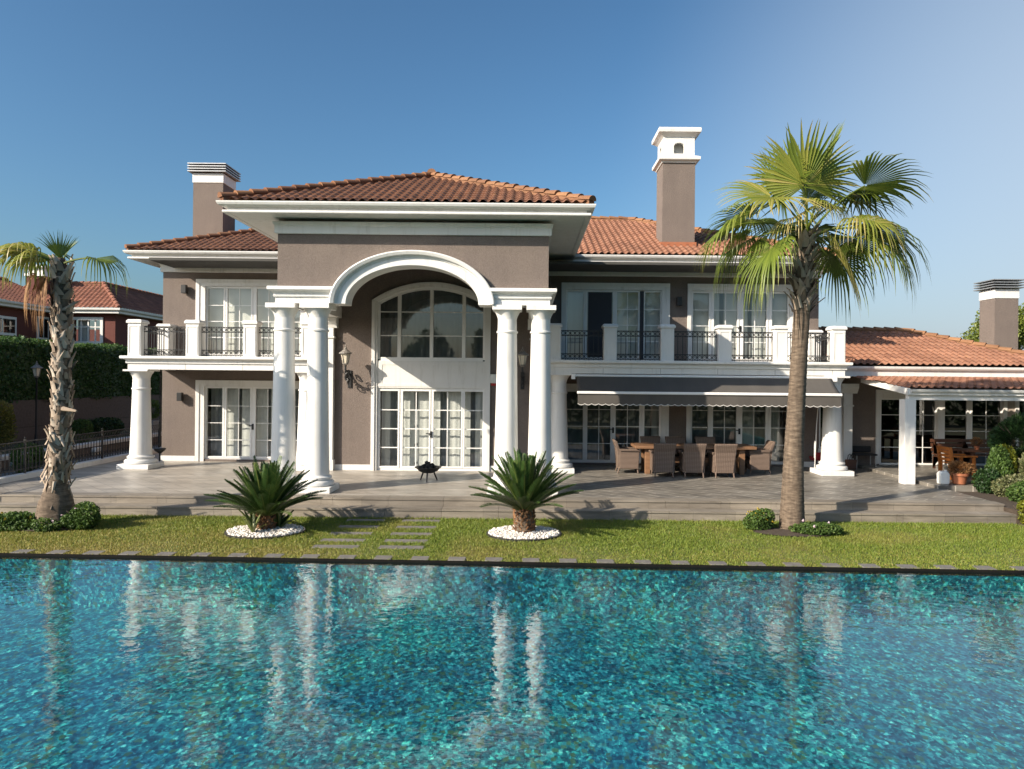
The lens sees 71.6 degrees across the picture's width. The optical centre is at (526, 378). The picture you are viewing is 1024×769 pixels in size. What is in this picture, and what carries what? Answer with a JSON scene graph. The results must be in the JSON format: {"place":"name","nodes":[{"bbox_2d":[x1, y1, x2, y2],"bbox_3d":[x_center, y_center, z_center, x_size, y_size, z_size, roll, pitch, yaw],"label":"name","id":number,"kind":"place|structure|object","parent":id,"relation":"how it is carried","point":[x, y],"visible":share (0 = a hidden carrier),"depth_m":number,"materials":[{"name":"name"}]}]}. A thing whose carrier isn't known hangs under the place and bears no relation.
{"place":"outdoors","nodes":[
{"label":"outdoors","id":0,"kind":"place"},
{"bbox_2d":[0,428,161,453],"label":"garden","id":1,"kind":"object","parent":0,"point":[104,438],"depth_m":25.64,"materials":[{"name":"plant"}]},
{"bbox_2d":[0,399,18,449],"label":"shrub","id":2,"kind":"object","parent":1,"relation":"on","point":[7,425],"visible":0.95,"depth_m":20.22,"materials":[{"name":"green plant"}]},
{"bbox_2d":[30,361,42,443],"bbox_3d":[-16.568,0.798,24.000,0.370,2.830,0.370,1,0,0],"label":"lamp post","id":3,"kind":"object","parent":1,"relation":"on","point":[36,368],"visible":0.92,"depth_m":23.97,"materials":[{"name":"black metal"}]},
{"bbox_2d":[0,394,161,443],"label":"retaining wall","id":4,"kind":"structure","parent":1,"relation":"on","point":[119,407],"depth_m":27.62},
{"bbox_2d":[0,334,161,402],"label":"hedge","id":5,"kind":"object","parent":4,"relation":"on","point":[98,371],"visible":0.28,"depth_m":27.65,"materials":[{"name":"green plant"}]},
{"bbox_2d":[72,418,93,442],"bbox_3d":[-15.641,1.810,24.976,0.705,0.871,0.780,1,0,-28],"label":"shrub","id":6,"kind":"object","parent":1,"relation":"on","point":[78,427],"visible":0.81,"depth_m":24.86,"materials":[{"name":"green plant"}]},
{"bbox_2d":[83,417,124,436],"bbox_3d":[-16.389,1.845,27.494,1.383,0.803,1.656,1,0,0],"label":"shrub","id":7,"kind":"object","parent":1,"relation":"on","point":[114,423],"visible":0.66,"depth_m":27.27,"materials":[{"name":"green plant"}]},
{"bbox_2d":[151,399,161,432],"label":"potted topiary","id":8,"kind":"object","parent":1,"relation":"on","point":[154,414],"visible":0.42,"depth_m":28.24,"materials":[{"name":"green plant"}]},
{"bbox_2d":[0,444,161,476],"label":"side path","id":9,"kind":"structure","parent":0,"point":[74,461],"depth_m":22.64,"materials":[{"name":"stone"}]},
{"bbox_2d":[10,442,45,472],"bbox_3d":[-13.614,2.139,19.368,0.829,0.855,0.907,1,0,0],"label":"shrub","id":10,"kind":"object","parent":9,"relation":"on","point":[30,454],"visible":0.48,"depth_m":19.18,"materials":[{"name":"green plant"}]},
{"bbox_2d":[0,265,162,348],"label":"neighbour house","id":11,"kind":"structure","parent":0,"point":[113,327],"depth_m":45.05,"materials":[{"name":"tile"}]},
{"bbox_2d":[0,315,16,335],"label":"window","id":12,"kind":"structure","parent":11,"relation":"in","point":[8,325],"depth_m":41.21,"materials":[{"name":"white paint"}]},
{"bbox_2d":[36,316,48,339],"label":"window","id":13,"kind":"structure","parent":11,"relation":"in","point":[43,326],"depth_m":44.12,"materials":[{"name":"white paint"}]},
{"bbox_2d":[71,317,103,343],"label":"window","id":14,"kind":"structure","parent":11,"relation":"in","point":[83,326],"depth_m":45.05,"materials":[{"name":"white paint"}]},
{"bbox_2d":[0,453,554,507],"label":"terrace","id":15,"kind":"structure","parent":0,"point":[201,477],"depth_m":18.01,"materials":[{"name":"stone"}]},
{"bbox_2d":[415,461,441,481],"bbox_3d":[-2.543,2.375,18.350,0.690,0.515,0.690,1,0,0],"label":"fire bowl","id":16,"kind":"object","parent":15,"relation":"on","point":[427,467],"visible":1,"depth_m":18.23,"materials":[{"name":"black metal"}]},
{"bbox_2d":[116,127,1023,495],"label":"villa","id":17,"kind":"object","parent":15,"relation":"on","point":[432,299],"visible":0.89,"depth_m":20.40,"materials":[{"name":"brown paint"}]},
{"bbox_2d":[153,370,165,460],"bbox_3d":[-10.761,1.128,20.850,0.340,2.840,0.331,1,0,0],"label":"rain chain","id":18,"kind":"object","parent":17,"relation":"hanging from","point":[159,450],"visible":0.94,"depth_m":20.84,"materials":[{"name":"metal"}]},
{"bbox_2d":[195,380,298,460],"bbox_3d":[-8.543,1.309,22.392,3.500,2.520,0.695,1,0,0],"label":"garden door","id":19,"kind":"structure","parent":17,"relation":"in","point":[241,411],"depth_m":22.40,"materials":[{"name":"white paint"}]},
{"bbox_2d":[195,279,307,356],"bbox_3d":[-8.523,-1.861,22.393,3.520,2.460,0.695,1,0,0],"label":"balcony door","id":20,"kind":"structure","parent":17,"relation":"in","point":[219,302],"depth_m":22.40,"materials":[{"name":"white paint"}]},
{"bbox_2d":[339,345,351,387],"bbox_3d":[-5.047,-0.353,19.948,0.370,1.210,0.705,1,0,0],"label":"wall lantern","id":21,"kind":"object","parent":17,"relation":"attached to","point":[345,353],"depth_m":19.77,"materials":[{"name":"glass"}]},
{"bbox_2d":[370,282,490,471],"bbox_3d":[-2.734,-0.076,20.623,3.390,5.400,0.785,1,0,0],"label":"arched window","id":22,"kind":"structure","parent":17,"relation":"in","point":[433,339],"depth_m":20.63,"materials":[{"name":"white paint"}]},
{"bbox_2d":[490,374,496,385],"bbox_3d":[-0.940,0.026,20.260,0.200,0.330,0.080,1,0,0],"label":"alarm box","id":23,"kind":"object","parent":17,"relation":"attached to","point":[493,377],"visible":0.81,"depth_m":20.22,"materials":[{"name":"white plastic"}]},
{"bbox_2d":[517,346,528,388],"bbox_3d":[-0.117,-0.306,19.948,0.370,1.210,0.705,1,0,0],"label":"wall lantern","id":24,"kind":"object","parent":17,"relation":"attached to","point":[522,354],"depth_m":19.75,"materials":[{"name":"metal"}]},
{"bbox_2d":[561,282,669,360],"bbox_3d":[2.762,-1.754,22.392,3.370,2.460,0.695,1,0,0],"label":"balcony door","id":25,"kind":"structure","parent":17,"relation":"in","point":[584,306],"depth_m":22.17,"materials":[{"name":"white paint"}]},
{"bbox_2d":[567,384,668,462],"bbox_3d":[2.732,1.416,22.393,3.370,2.520,0.695,1,0,0],"label":"garden door","id":26,"kind":"structure","parent":17,"relation":"in","point":[591,429],"depth_m":22.71,"materials":[{"name":"white paint"}]},
{"bbox_2d":[571,374,841,468],"bbox_3d":[4.979,1.233,19.916,7.460,2.691,1.212,1,0,0],"label":"awning","id":27,"kind":"object","parent":17,"relation":"on","point":[678,390],"visible":0.96,"depth_m":19.49,"materials":[{"name":"fabric"}]},
{"bbox_2d":[686,405,786,463],"bbox_3d":[6.636,1.453,22.393,3.340,2.520,0.695,1,0,0],"label":"garden door","id":28,"kind":"structure","parent":17,"relation":"in","point":[750,425],"depth_m":22.41,"materials":[{"name":"white paint"}]},
{"bbox_2d":[687,284,793,361],"bbox_3d":[6.667,-1.717,22.392,3.340,2.460,0.695,1,0,0],"label":"balcony door","id":29,"kind":"structure","parent":17,"relation":"in","point":[704,312],"depth_m":22.40,"materials":[{"name":"white paint"}]},
{"bbox_2d":[818,406,822,450],"bbox_3d":[9.400,1.309,22.125,0.635,1.860,0.150,1,0,0],"label":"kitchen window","id":30,"kind":"structure","parent":17,"relation":"in","point":[820,408],"depth_m":22.17,"materials":[{"name":"glass"}]},
{"bbox_2d":[875,390,940,464],"bbox_3d":[11.864,1.528,22.137,2.015,2.370,0.185,1,0,0],"label":"side door","id":31,"kind":"structure","parent":17,"relation":"in","point":[928,412],"depth_m":22.19,"materials":[{"name":"white paint"}]},
{"bbox_2d":[941,400,1007,465],"bbox_3d":[13.899,1.547,22.137,2.053,2.370,0.185,1,0,0],"label":"side door","id":32,"kind":"structure","parent":17,"relation":"in","point":[960,419],"depth_m":22.19,"materials":[{"name":"white paint"}]},
{"bbox_2d":[1015,401,1023,447],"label":"side door","id":33,"kind":"structure","parent":17,"relation":"in","point":[1019,405],"depth_m":22.06,"materials":[{"name":"white paint"}]},
{"bbox_2d":[0,559,1023,768],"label":"pool basin","id":34,"kind":"object","parent":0,"point":[144,665],"visible":1,"depth_m":9.56,"materials":[{"name":"liquid"}]},
{"bbox_2d":[0,553,1023,576],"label":"pool rim","id":35,"kind":"object","parent":34,"relation":"attached to","point":[605,566],"visible":1,"depth_m":11.66,"materials":[{"name":"stone"}]},
{"bbox_2d":[0,510,1023,570],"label":"lawn","id":36,"kind":"structure","parent":0,"point":[601,555],"depth_m":12.62,"materials":[{"name":"plant"}]},
{"bbox_2d":[10,549,35,552],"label":"edge slab","id":37,"kind":"structure","parent":36,"relation":"on","point":[24,550],"depth_m":12.06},
{"bbox_2d":[0,231,131,527],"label":"palm tree","id":38,"kind":"object","parent":36,"relation":"on","point":[56,500],"visible":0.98,"depth_m":13.88,"materials":[{"name":"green plant"}]},
{"bbox_2d":[192,552,212,555],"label":"edge slab","id":39,"kind":"structure","parent":36,"relation":"on","point":[202,553],"depth_m":11.98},
{"bbox_2d":[227,553,248,556],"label":"edge slab","id":40,"kind":"structure","parent":36,"relation":"on","point":[237,554],"depth_m":11.93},
{"bbox_2d":[224,525,304,539],"bbox_3d":[-5.048,2.947,13.720,1.490,0.050,1.283,1,0,0],"label":"edging ring","id":41,"kind":"object","parent":36,"relation":"on","point":[252,538],"visible":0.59,"depth_m":13.19,"materials":[{"name":"stone"}]},
{"bbox_2d":[311,545,359,548],"bbox_3d":[-3.379,2.991,12.580,0.820,0.054,0.230,1,0,0],"label":"stepping stone","id":42,"kind":"object","parent":36,"relation":"on","point":[336,546],"visible":0.62,"depth_m":12.56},
{"bbox_2d":[321,538,364,541],"bbox_3d":[-3.379,2.991,13.080,0.820,0.054,0.230,1,0,0],"label":"stepping stone","id":43,"kind":"object","parent":36,"relation":"on","point":[341,540],"visible":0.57,"depth_m":13.05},
{"bbox_2d":[337,555,356,558],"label":"edge slab","id":44,"kind":"structure","parent":36,"relation":"on","point":[347,556],"depth_m":11.87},
{"bbox_2d":[330,532,371,534],"bbox_3d":[-3.379,2.991,13.660,0.820,0.054,0.230,1,0,-1],"label":"stepping stone","id":45,"kind":"object","parent":36,"relation":"on","point":[353,533],"visible":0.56,"depth_m":13.63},
{"bbox_2d":[338,525,379,527],"bbox_3d":[-3.379,2.991,14.280,0.820,0.054,0.230,1,0,0],"label":"stepping stone","id":46,"kind":"object","parent":36,"relation":"on","point":[358,526],"visible":0.6,"depth_m":14.28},
{"bbox_2d":[346,519,385,521],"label":"stepping stone","id":47,"kind":"object","parent":36,"relation":"on","point":[365,520],"visible":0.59,"depth_m":14.96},
{"bbox_2d":[378,545,423,549],"bbox_3d":[-2.219,3.002,12.580,0.800,0.054,0.230,1,0,0],"label":"stepping stone","id":48,"kind":"object","parent":36,"relation":"on","point":[396,546],"visible":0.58,"depth_m":12.55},
{"bbox_2d":[385,539,427,542],"bbox_3d":[-2.219,3.002,13.080,0.800,0.054,0.230,1,0,1],"label":"stepping stone","id":49,"kind":"object","parent":36,"relation":"on","point":[407,540],"visible":0.54,"depth_m":13.08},
{"bbox_2d":[391,532,431,535],"bbox_3d":[-2.219,3.002,13.660,0.800,0.054,0.230,1,0,0],"label":"stepping stone","id":50,"kind":"object","parent":36,"relation":"on","point":[408,533],"visible":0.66,"depth_m":13.67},
{"bbox_2d":[395,526,435,528],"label":"stepping stone","id":51,"kind":"object","parent":36,"relation":"on","point":[418,527],"visible":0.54,"depth_m":14.31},
{"bbox_2d":[411,556,429,559],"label":"edge slab","id":52,"kind":"structure","parent":36,"relation":"on","point":[420,557],"depth_m":11.85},
{"bbox_2d":[402,519,439,522],"bbox_3d":[-2.219,3.002,14.930,0.800,0.054,0.230,1,0,0],"label":"stepping stone","id":53,"kind":"object","parent":36,"relation":"on","point":[412,520],"visible":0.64,"depth_m":14.93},
{"bbox_2d":[21,527,830,536],"bbox_3d":[-1.934,2.951,14.036,16.315,0.038,0.840,1,0,-1],"label":"flower bed","id":54,"kind":"object","parent":36,"relation":"on","point":[779,531],"visible":0.4,"depth_m":13.90,"materials":[{"name":"plant"}]},
{"bbox_2d":[0,511,35,531],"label":"shrub","id":55,"kind":"object","parent":54,"relation":"on","point":[14,520],"visible":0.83,"depth_m":13.64,"materials":[{"name":"green plant"}]},
{"bbox_2d":[29,517,62,531],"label":"shrub","id":56,"kind":"object","parent":54,"relation":"on","point":[37,525],"visible":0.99,"depth_m":13.53,"materials":[{"name":"green plant"}]},
{"bbox_2d":[60,501,100,529],"bbox_3d":[-8.674,2.657,13.866,0.785,0.576,0.674,1,0,0],"label":"shrub","id":57,"kind":"object","parent":54,"relation":"on","point":[73,518],"visible":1,"depth_m":13.67,"materials":[{"name":"green plant"}]},
{"bbox_2d":[742,507,775,529],"bbox_3d":[4.697,2.829,14.386,0.670,0.481,0.551,1,0,0],"label":"shrub","id":58,"kind":"object","parent":54,"relation":"on","point":[758,519],"visible":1,"depth_m":14.23,"materials":[{"name":"green plant"}]},
{"bbox_2d":[788,519,843,536],"bbox_3d":[5.728,2.931,13.973,1.128,0.321,0.591,1,0,0],"label":"shrub","id":59,"kind":"object","parent":54,"relation":"on","point":[811,528],"visible":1,"depth_m":13.86,"materials":[{"name":"green plant"}]},
{"bbox_2d":[448,557,465,560],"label":"edge slab","id":60,"kind":"structure","parent":36,"relation":"on","point":[457,558],"depth_m":11.80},
{"bbox_2d":[485,557,502,560],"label":"edge slab","id":61,"kind":"structure","parent":36,"relation":"on","point":[494,558],"depth_m":11.83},
{"bbox_2d":[487,526,561,541],"bbox_3d":[-0.049,2.995,13.740,1.449,0.050,1.242,1,0,0],"label":"edging ring","id":62,"kind":"object","parent":36,"relation":"on","point":[519,540],"visible":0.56,"depth_m":13.21,"materials":[{"name":"stone"}]},
{"bbox_2d":[596,559,614,562],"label":"edge slab","id":63,"kind":"structure","parent":36,"relation":"on","point":[605,560],"depth_m":11.76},
{"bbox_2d":[670,560,689,564],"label":"edge slab","id":64,"kind":"structure","parent":36,"relation":"on","point":[680,562],"depth_m":11.69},
{"bbox_2d":[707,561,726,564],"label":"edge slab","id":65,"kind":"structure","parent":36,"relation":"on","point":[717,562],"depth_m":11.71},
{"bbox_2d":[745,562,765,565],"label":"edge slab","id":66,"kind":"structure","parent":36,"relation":"on","point":[755,563],"depth_m":11.66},
{"bbox_2d":[782,562,804,566],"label":"edge slab","id":67,"kind":"structure","parent":36,"relation":"on","point":[798,564],"depth_m":11.63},
{"bbox_2d":[695,118,932,528],"bbox_3d":[5.748,-1.059,14.505,4.709,8.327,3.637,1,0,0],"label":"palm tree","id":68,"kind":"object","parent":36,"relation":"on","point":[812,172],"visible":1,"depth_m":14.22,"materials":[{"name":"green plant"}]},
{"bbox_2d":[820,563,840,566],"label":"edge slab","id":69,"kind":"structure","parent":36,"relation":"on","point":[830,565],"depth_m":11.61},
{"bbox_2d":[859,564,880,567],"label":"edge slab","id":70,"kind":"structure","parent":36,"relation":"on","point":[869,565],"depth_m":11.61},
{"bbox_2d":[895,564,918,568],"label":"edge slab","id":71,"kind":"structure","parent":36,"relation":"on","point":[907,566],"depth_m":11.63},
{"bbox_2d":[934,565,956,568],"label":"edge slab","id":72,"kind":"structure","parent":36,"relation":"on","point":[945,566],"depth_m":11.59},
{"bbox_2d":[974,566,996,569],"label":"edge slab","id":73,"kind":"structure","parent":36,"relation":"on","point":[984,567],"depth_m":11.52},
{"label":"pebble base","id":74,"kind":"structure","parent":36,"relation":"on","visible":0},
{"bbox_2d":[203,455,325,531],"bbox_3d":[-5.068,2.227,13.721,2.347,1.490,2.183,1,0,0],"label":"cycad","id":75,"kind":"object","parent":74,"relation":"on","point":[264,503],"visible":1,"depth_m":13.50,"materials":[{"name":"green plant"}]},
{"bbox_2d":[227,524,302,536],"bbox_3d":[-5.048,2.909,13.718,1.436,0.095,1.242,1,0,0],"label":"pebble bed","id":76,"kind":"object","parent":74,"relation":"on","point":[245,530],"visible":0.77,"depth_m":13.50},
{"bbox_2d":[0,0,1023,349],"label":"sky","id":77,"kind":"structure","parent":0,"point":[106,105],"materials":[{"name":"blue"}]},
{"bbox_2d":[555,465,988,500],"bbox_3d":[5.597,2.953,19.125,9.750,0.500,6.950,1,0,0],"label":"terrace slate","id":78,"kind":"object","parent":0,"point":[610,481],"visible":0.43,"depth_m":17.90,"materials":[{"name":"stone"}]},
{"bbox_2d":[612,438,640,472],"bbox_3d":[2.853,2.205,20.380,0.751,0.946,0.670,1,0,0],"label":"wicker chair","id":79,"kind":"object","parent":78,"relation":"on","point":[627,457],"visible":0.92,"depth_m":20.08,"materials":[{"name":"wicker"}]},
{"bbox_2d":[640,436,659,450],"bbox_3d":[3.777,2.214,21.326,0.670,0.946,0.752,1,0,-2],"label":"wicker chair","id":80,"kind":"object","parent":78,"relation":"on","point":[649,439],"visible":0.06,"depth_m":21.59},
{"bbox_2d":[649,443,676,477],"bbox_3d":[3.759,2.214,19.614,0.670,0.946,0.751,1,0,1],"label":"wicker chair","id":81,"kind":"object","parent":78,"relation":"on","point":[662,457],"visible":1,"depth_m":19.34,"materials":[{"name":"wicker"}]},
{"bbox_2d":[665,436,684,465],"bbox_3d":[4.538,2.221,21.346,0.670,0.946,0.752,1,0,-2],"label":"wicker chair","id":82,"kind":"object","parent":78,"relation":"on","point":[674,439],"visible":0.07,"depth_m":21.60,"materials":[{"name":"wicker"}]},
{"bbox_2d":[678,443,706,477],"bbox_3d":[4.578,2.222,19.594,0.670,0.946,0.752,1,0,1],"label":"wicker chair","id":83,"kind":"object","parent":78,"relation":"on","point":[691,457],"visible":1,"depth_m":19.32,"materials":[{"name":"wicker"}]},
{"bbox_2d":[630,443,756,474],"bbox_3d":[4.768,2.295,20.457,3.420,0.800,1.068,1,0,0],"label":"dining table","id":84,"kind":"object","parent":78,"relation":"on","point":[645,448],"visible":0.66,"depth_m":20.08,"materials":[{"name":"brown wood"}]},
{"bbox_2d":[695,437,714,465],"bbox_3d":[5.421,2.230,21.316,0.670,0.946,0.752,1,0,2],"label":"wicker chair","id":85,"kind":"object","parent":78,"relation":"on","point":[704,439],"visible":0.1,"depth_m":21.57,"materials":[{"name":"wicker"}]},
{"bbox_2d":[707,444,737,477],"bbox_3d":[5.400,2.229,19.574,0.670,0.946,0.752,1,0,-1],"label":"wicker chair","id":86,"kind":"object","parent":78,"relation":"on","point":[722,458],"visible":1,"depth_m":19.30,"materials":[{"name":"wicker"}]},
{"bbox_2d":[745,440,775,474],"bbox_3d":[6.685,2.242,20.419,0.752,0.946,0.670,1,0,2],"label":"wicker chair","id":87,"kind":"object","parent":78,"relation":"on","point":[759,459],"visible":0.83,"depth_m":20.12,"materials":[{"name":"wicker"}]},
{"bbox_2d":[845,454,856,469],"bbox_3d":[9.847,2.508,21.560,0.316,0.472,0.161,1,0,0],"label":"shopping bag","id":88,"kind":"object","parent":78,"relation":"on","point":[850,464],"visible":0.94,"depth_m":21.48,"materials":[{"name":"black"}]},
{"bbox_2d":[852,446,877,468],"bbox_3d":[10.328,2.408,21.760,0.660,0.680,0.420,1,0,0],"label":"metal bench","id":89,"kind":"object","parent":78,"relation":"on","point":[861,448],"visible":0.85,"depth_m":21.93,"materials":[{"name":"metal"}]},
{"bbox_2d":[809,452,820,466],"bbox_3d":[8.722,2.462,21.291,0.370,0.562,0.377,1,0,0],"label":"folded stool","id":90,"kind":"object","parent":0,"point":[818,456],"visible":0.35,"depth_m":21.12,"materials":[{"name":"fabric"}]},
{"bbox_2d":[857,465,1015,491],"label":"raised paving","id":91,"kind":"structure","parent":0,"point":[925,475],"depth_m":19.90,"materials":[{"name":"stone"}]},
{"bbox_2d":[937,470,949,483],"bbox_3d":[10.577,2.484,18.030,0.258,0.370,0.180,1,0,0],"label":"plastic canister","id":92,"kind":"object","parent":91,"relation":"on","point":[943,477],"visible":1,"depth_m":17.94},
{"bbox_2d":[936,445,977,479],"bbox_3d":[11.580,2.248,19.125,0.759,0.860,0.650,1,0,0],"label":"wooden armchair","id":93,"kind":"object","parent":91,"relation":"on","point":[949,453],"visible":0.69,"depth_m":19.10,"materials":[{"name":"orange wood"}]},
{"bbox_2d":[930,439,988,469],"bbox_3d":[13.179,2.253,21.240,2.000,0.880,0.520,1,0,0],"label":"garden bench","id":94,"kind":"object","parent":91,"relation":"on","point":[962,444],"visible":0.45,"depth_m":21.39,"materials":[{"name":"brown wood"}]},
{"bbox_2d":[947,460,976,484],"bbox_3d":[11.033,2.358,18.030,0.694,0.630,0.576,1,0,0],"label":"potted plant","id":95,"kind":"object","parent":91,"relation":"on","point":[960,477],"visible":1,"depth_m":17.93,"materials":[{"name":"orange plant"}]},
{"bbox_2d":[952,448,1019,475],"bbox_3d":[13.028,2.342,20.008,1.700,0.700,0.815,1,0,0],"label":"garden table","id":96,"kind":"object","parent":91,"relation":"on","point":[972,450],"visible":0.36,"depth_m":19.93,"materials":[{"name":"brown wood"}]},
{"bbox_2d":[970,437,982,449],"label":"potted flower","id":97,"kind":"object","parent":96,"relation":"on","point":[978,443],"visible":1,"depth_m":19.98,"materials":[{"name":"brown plant"}]},
{"bbox_2d":[986,411,1023,473],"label":"shrub","id":98,"kind":"object","parent":91,"relation":"on","point":[1011,428],"visible":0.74,"depth_m":18.25,"materials":[{"name":"green plant"}]},
{"bbox_2d":[959,492,1023,524],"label":"planting bed","id":99,"kind":"object","parent":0,"point":[1009,507],"visible":0.2,"depth_m":16.44,"materials":[{"name":"soil"}]},
{"bbox_2d":[971,467,1000,493],"bbox_3d":[11.351,2.508,17.498,0.681,0.668,0.538,1,0,0],"label":"shrub","id":100,"kind":"object","parent":99,"relation":"on","point":[987,477],"visible":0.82,"depth_m":17.42,"materials":[{"name":"green plant"}]},
{"bbox_2d":[984,444,1013,477],"bbox_3d":[11.776,2.227,17.738,0.675,1.236,0.558,1,0,35],"label":"conifer","id":101,"kind":"object","parent":99,"relation":"on","point":[997,454],"visible":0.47,"depth_m":17.60,"materials":[{"name":"green plant"}]},
{"bbox_2d":[990,473,1023,496],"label":"shrub","id":102,"kind":"object","parent":99,"relation":"on","point":[999,486],"visible":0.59,"depth_m":16.95,"materials":[{"name":"green plant"}]},
{"bbox_2d":[998,443,1018,482],"bbox_3d":[12.077,2.223,17.904,0.570,1.247,0.558,1,0,-45],"label":"conifer","id":103,"kind":"object","parent":99,"relation":"on","point":[1012,455],"visible":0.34,"depth_m":17.74,"materials":[{"name":"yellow plant"}]},
{"bbox_2d":[1005,480,1023,502],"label":"shrub","id":104,"kind":"object","parent":99,"relation":"on","point":[1013,491],"visible":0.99,"depth_m":16.22,"materials":[{"name":"green plant"}]},
{"bbox_2d":[1014,500,1023,523],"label":"shrub","id":105,"kind":"object","parent":99,"relation":"on","point":[1020,505],"visible":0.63,"depth_m":15.18,"materials":[{"name":"yellow plant"}]},
{"bbox_2d":[1017,452,1023,475],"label":"shrub","id":106,"kind":"object","parent":99,"relation":"on","point":[1021,466],"visible":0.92,"depth_m":17.61,"materials":[{"name":"green plant"}]},
{"label":"ground","id":107,"kind":"structure","parent":0,"visible":0},
{"bbox_2d":[0,447,161,483],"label":"kerb","id":108,"kind":"structure","parent":107,"relation":"on","point":[19,476],"depth_m":20.00,"materials":[{"name":"white paint"}]},
{"bbox_2d":[0,422,161,475],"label":"iron fence","id":109,"kind":"object","parent":108,"relation":"on","point":[24,447],"visible":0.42,"depth_m":20.17,"materials":[{"name":"metal"}]},
{"bbox_2d":[1,432,161,470],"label":"garden wall","id":110,"kind":"structure","parent":107,"relation":"on","point":[90,447],"depth_m":24.00,"materials":[{"name":"brown paint"}]},
{"bbox_2d":[0,492,1016,523],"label":"steps","id":111,"kind":"structure","parent":107,"relation":"on","point":[582,508],"depth_m":15.48,"materials":[{"name":"stone"}]},
{"bbox_2d":[960,303,1023,349],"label":"leafy tree","id":112,"kind":"object","parent":107,"relation":"on","point":[972,335],"visible":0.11,"depth_m":39.48,"materials":[{"name":"green plant"}]},
{"label":"pebble base","id":113,"kind":"structure","parent":0,"visible":0},
{"bbox_2d":[488,525,559,538],"bbox_3d":[-0.046,2.953,13.741,1.388,0.098,1.196,1,0,0],"label":"pebble bed","id":114,"kind":"object","parent":113,"relation":"on","point":[539,532],"visible":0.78,"depth_m":13.54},
{"bbox_2d":[468,448,583,532],"bbox_3d":[-0.005,2.170,13.803,2.238,1.700,2.261,1,0,0],"label":"cycad","id":115,"kind":"object","parent":113,"relation":"on","point":[528,492],"visible":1,"depth_m":13.57,"materials":[{"name":"green plant"}]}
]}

